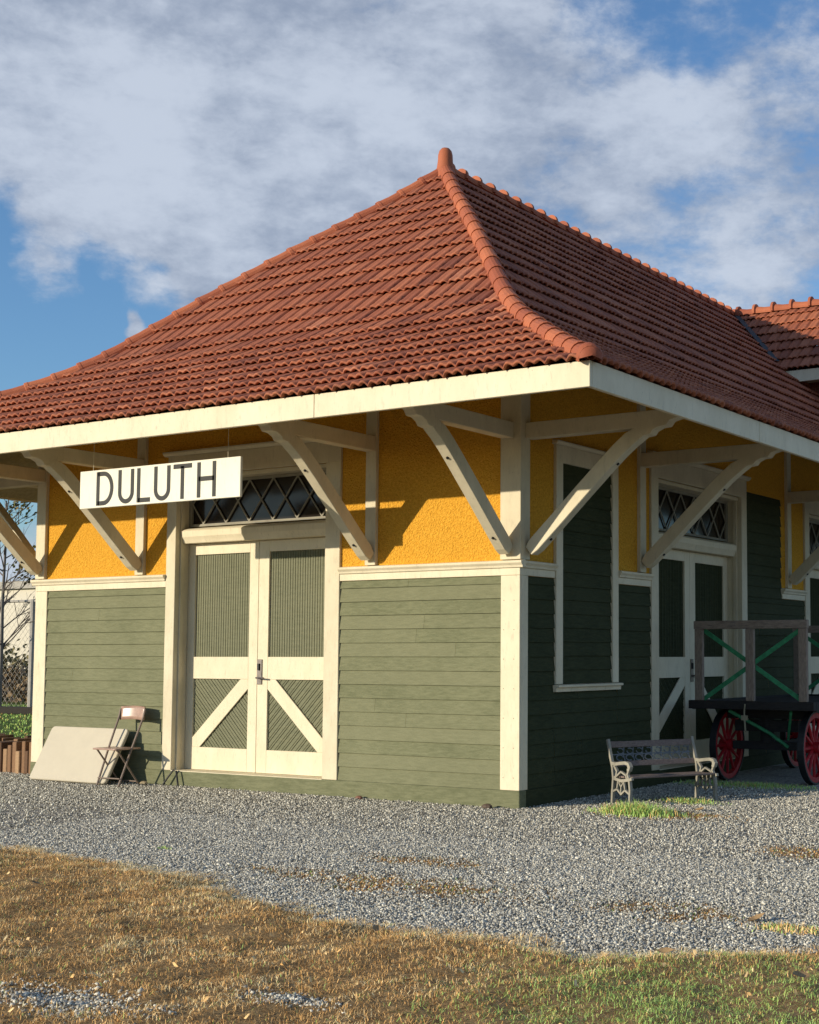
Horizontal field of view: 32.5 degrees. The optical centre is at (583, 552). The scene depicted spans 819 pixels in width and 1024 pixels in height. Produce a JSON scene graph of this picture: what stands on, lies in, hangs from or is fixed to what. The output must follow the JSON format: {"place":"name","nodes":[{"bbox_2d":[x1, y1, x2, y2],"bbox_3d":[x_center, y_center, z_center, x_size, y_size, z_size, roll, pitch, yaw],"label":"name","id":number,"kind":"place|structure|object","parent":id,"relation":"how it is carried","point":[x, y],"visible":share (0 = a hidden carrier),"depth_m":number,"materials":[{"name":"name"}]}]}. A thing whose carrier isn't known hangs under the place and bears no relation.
{"place":"outdoors","nodes":[
{"label":"outdoors","id":0,"kind":"place"},
{"bbox_2d":[0,697,31,737],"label":"lawn","id":1,"kind":"structure","parent":0,"point":[15,716],"depth_m":33.08,"materials":[{"name":"green plant"}]},
{"bbox_2d":[2,661,27,702],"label":"shrub","id":2,"kind":"object","parent":1,"relation":"on","point":[15,687],"visible":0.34,"depth_m":47.31,"materials":[{"name":"brown plant"}]},
{"bbox_2d":[2,638,28,699],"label":"shrub","id":3,"kind":"object","parent":1,"relation":"on","point":[15,654],"visible":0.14,"depth_m":50.51,"materials":[{"name":"grey plant"}]},
{"bbox_2d":[2,656,28,698],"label":"shrub","id":4,"kind":"object","parent":1,"relation":"on","point":[14,666],"visible":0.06,"depth_m":48.75,"materials":[{"name":"green plant"}]},
{"bbox_2d":[0,706,31,714],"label":"railroad tie","id":5,"kind":"object","parent":1,"relation":"on","point":[15,710],"depth_m":37.53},
{"bbox_2d":[0,581,35,668],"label":"warehouse","id":6,"kind":"structure","parent":1,"relation":"on","point":[22,594],"depth_m":92.16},
{"bbox_2d":[0,599,35,706],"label":"chain link fence","id":7,"kind":"object","parent":1,"relation":"on","point":[30,666],"visible":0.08,"depth_m":42.19,"materials":[{"name":"metal"}]},
{"bbox_2d":[0,499,36,705],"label":"bare tree","id":8,"kind":"object","parent":1,"relation":"on","point":[3,644],"visible":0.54,"depth_m":42.08,"materials":[{"name":"grey plant"}]},
{"bbox_2d":[0,802,818,1023],"bbox_3d":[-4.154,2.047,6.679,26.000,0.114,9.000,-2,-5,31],"label":"turf ground","id":9,"kind":"structure","parent":0,"point":[226,926],"depth_m":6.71,"materials":[{"name":"brown plant"}]},
{"bbox_2d":[373,925,381,930],"bbox_3d":[-1.174,2.134,7.873,0.051,0.014,0.080,14,12,3],"label":"fallen leaf","id":10,"kind":"object","parent":9,"relation":"on","point":[377,928],"visible":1,"depth_m":7.88,"materials":[{"name":"brown plant"}]},
{"bbox_2d":[657,947,673,952],"bbox_3d":[0.410,2.002,6.973,0.085,0.014,0.054,-6,14,13],"label":"fallen leaf","id":11,"kind":"object","parent":9,"relation":"on","point":[665,950],"visible":1,"depth_m":6.98,"materials":[{"name":"beige plant"}]},
{"bbox_2d":[793,971,809,977],"bbox_3d":[1.014,1.970,6.471,0.100,0.017,0.064,9,10,-32],"label":"fallen leaf","id":12,"kind":"object","parent":9,"relation":"on","point":[801,974],"visible":1,"depth_m":6.48,"materials":[{"name":"grey plant"}]},
{"bbox_2d":[0,758,818,957],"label":"gravel yard","id":13,"kind":"structure","parent":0,"point":[783,774],"depth_m":13.23,"materials":[{"name":"grey gravel"}]},
{"bbox_2d":[0,734,31,773],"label":"wooden planter","id":14,"kind":"object","parent":13,"relation":"on","point":[15,754],"visible":0.42,"depth_m":18.85,"materials":[{"name":"brown wood"}]},
{"bbox_2d":[30,726,128,784],"bbox_3d":[-6.372,2.546,17.510,1.420,0.664,0.386,-2,-5,31],"label":"folding table","id":15,"kind":"object","parent":13,"relation":"on","point":[68,754],"visible":0.97,"depth_m":17.49,"materials":[{"name":"white plastic"}]},
{"bbox_2d":[162,770,178,785],"bbox_3d":[-5.050,2.754,16.948,0.291,0.218,0.035,-2,-5,28],"label":"wire stake","id":16,"kind":"object","parent":13,"relation":"on","point":[171,772],"visible":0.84,"depth_m":16.93,"materials":[{"name":"black metal"}]},
{"bbox_2d":[0,147,818,808],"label":"depot building","id":17,"kind":"structure","parent":13,"relation":"on","point":[518,507],"depth_m":16.58,"materials":[{"name":"wood"}]},
{"bbox_2d":[80,428,242,508],"bbox_3d":[-4.687,-0.963,15.277,2.500,0.840,0.039,-2,-5,31],"label":"station sign","id":18,"kind":"object","parent":17,"relation":"hanging from","point":[217,478],"visible":1,"depth_m":15.20,"materials":[{"name":"white paint"}]},
{"bbox_2d":[552,439,622,691],"bbox_3d":[0.052,0.177,15.845,0.105,2.785,1.460,-2,-5,31],"label":"window frame","id":19,"kind":"structure","parent":17,"relation":"in","point":[586,551],"depth_m":15.82,"materials":[{"name":"beige paint"}]},
{"bbox_2d":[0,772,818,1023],"bbox_3d":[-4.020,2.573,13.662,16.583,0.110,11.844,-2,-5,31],"label":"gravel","id":20,"kind":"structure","parent":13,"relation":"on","point":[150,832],"depth_m":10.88,"materials":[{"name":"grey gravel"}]},
{"bbox_2d":[93,706,145,786],"bbox_3d":[-5.711,2.375,17.068,0.459,0.969,0.470,-2,-5,31],"label":"folding chair","id":21,"kind":"object","parent":20,"relation":"on","point":[132,712],"visible":1,"depth_m":17.12,"materials":[{"name":"brown metal"}]},
{"bbox_2d":[747,913,763,920],"bbox_3d":[1.034,2.186,8.302,0.120,0.020,0.077,-20,3,-21],"label":"fallen leaf","id":22,"kind":"object","parent":20,"relation":"on","point":[755,917],"visible":1,"depth_m":8.32,"materials":[{"name":"beige plant"}]},
{"bbox_2d":[482,803,491,808],"bbox_3d":[-1.007,2.654,14.482,0.096,0.072,0.113,2,-5,-29],"label":"stone","id":23,"kind":"object","parent":13,"relation":"on","point":[487,805],"visible":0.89,"depth_m":14.45,"materials":[{"name":"grey stone"}]},
{"bbox_2d":[581,798,693,818],"bbox_3d":[0.520,2.546,13.948,1.280,0.190,0.706,-2,-5,31],"label":"weed clump","id":24,"kind":"object","parent":13,"relation":"on","point":[635,809],"visible":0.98,"depth_m":13.87,"materials":[{"name":"green plant"}]},
{"bbox_2d":[606,736,718,804],"bbox_3d":[0.861,2.379,15.119,1.140,0.705,0.520,2,-5,-30],"label":"garden bench","id":25,"kind":"object","parent":13,"relation":"on","point":[631,763],"visible":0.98,"depth_m":15.21,"materials":[{"name":"metal"}]},
{"bbox_2d":[650,797,734,805],"bbox_3d":[1.103,2.682,15.095,1.309,0.088,0.717,-2,-5,31],"label":"weed clump","id":26,"kind":"object","parent":13,"relation":"on","point":[688,801],"visible":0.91,"depth_m":15.03,"materials":[{"name":"green plant"}]},
{"bbox_2d":[668,779,817,791],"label":"weed clump","id":27,"kind":"object","parent":13,"relation":"on","point":[753,785],"visible":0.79,"depth_m":16.89,"materials":[{"name":"green plant"}]},
{"bbox_2d":[689,620,818,784],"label":"baggage wagon","id":28,"kind":"object","parent":13,"relation":"on","point":[789,709],"visible":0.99,"depth_m":17.43,"materials":[{"name":"brown wood"}]},
{"bbox_2d":[739,919,818,937],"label":"weed clump","id":29,"kind":"object","parent":13,"relation":"on","point":[785,928],"visible":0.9,"depth_m":8.02,"materials":[{"name":"yellow plant"}]},
{"bbox_2d":[0,0,818,581],"label":"sky","id":30,"kind":"structure","parent":0,"point":[155,154],"materials":[{"name":"blue"}]}
]}

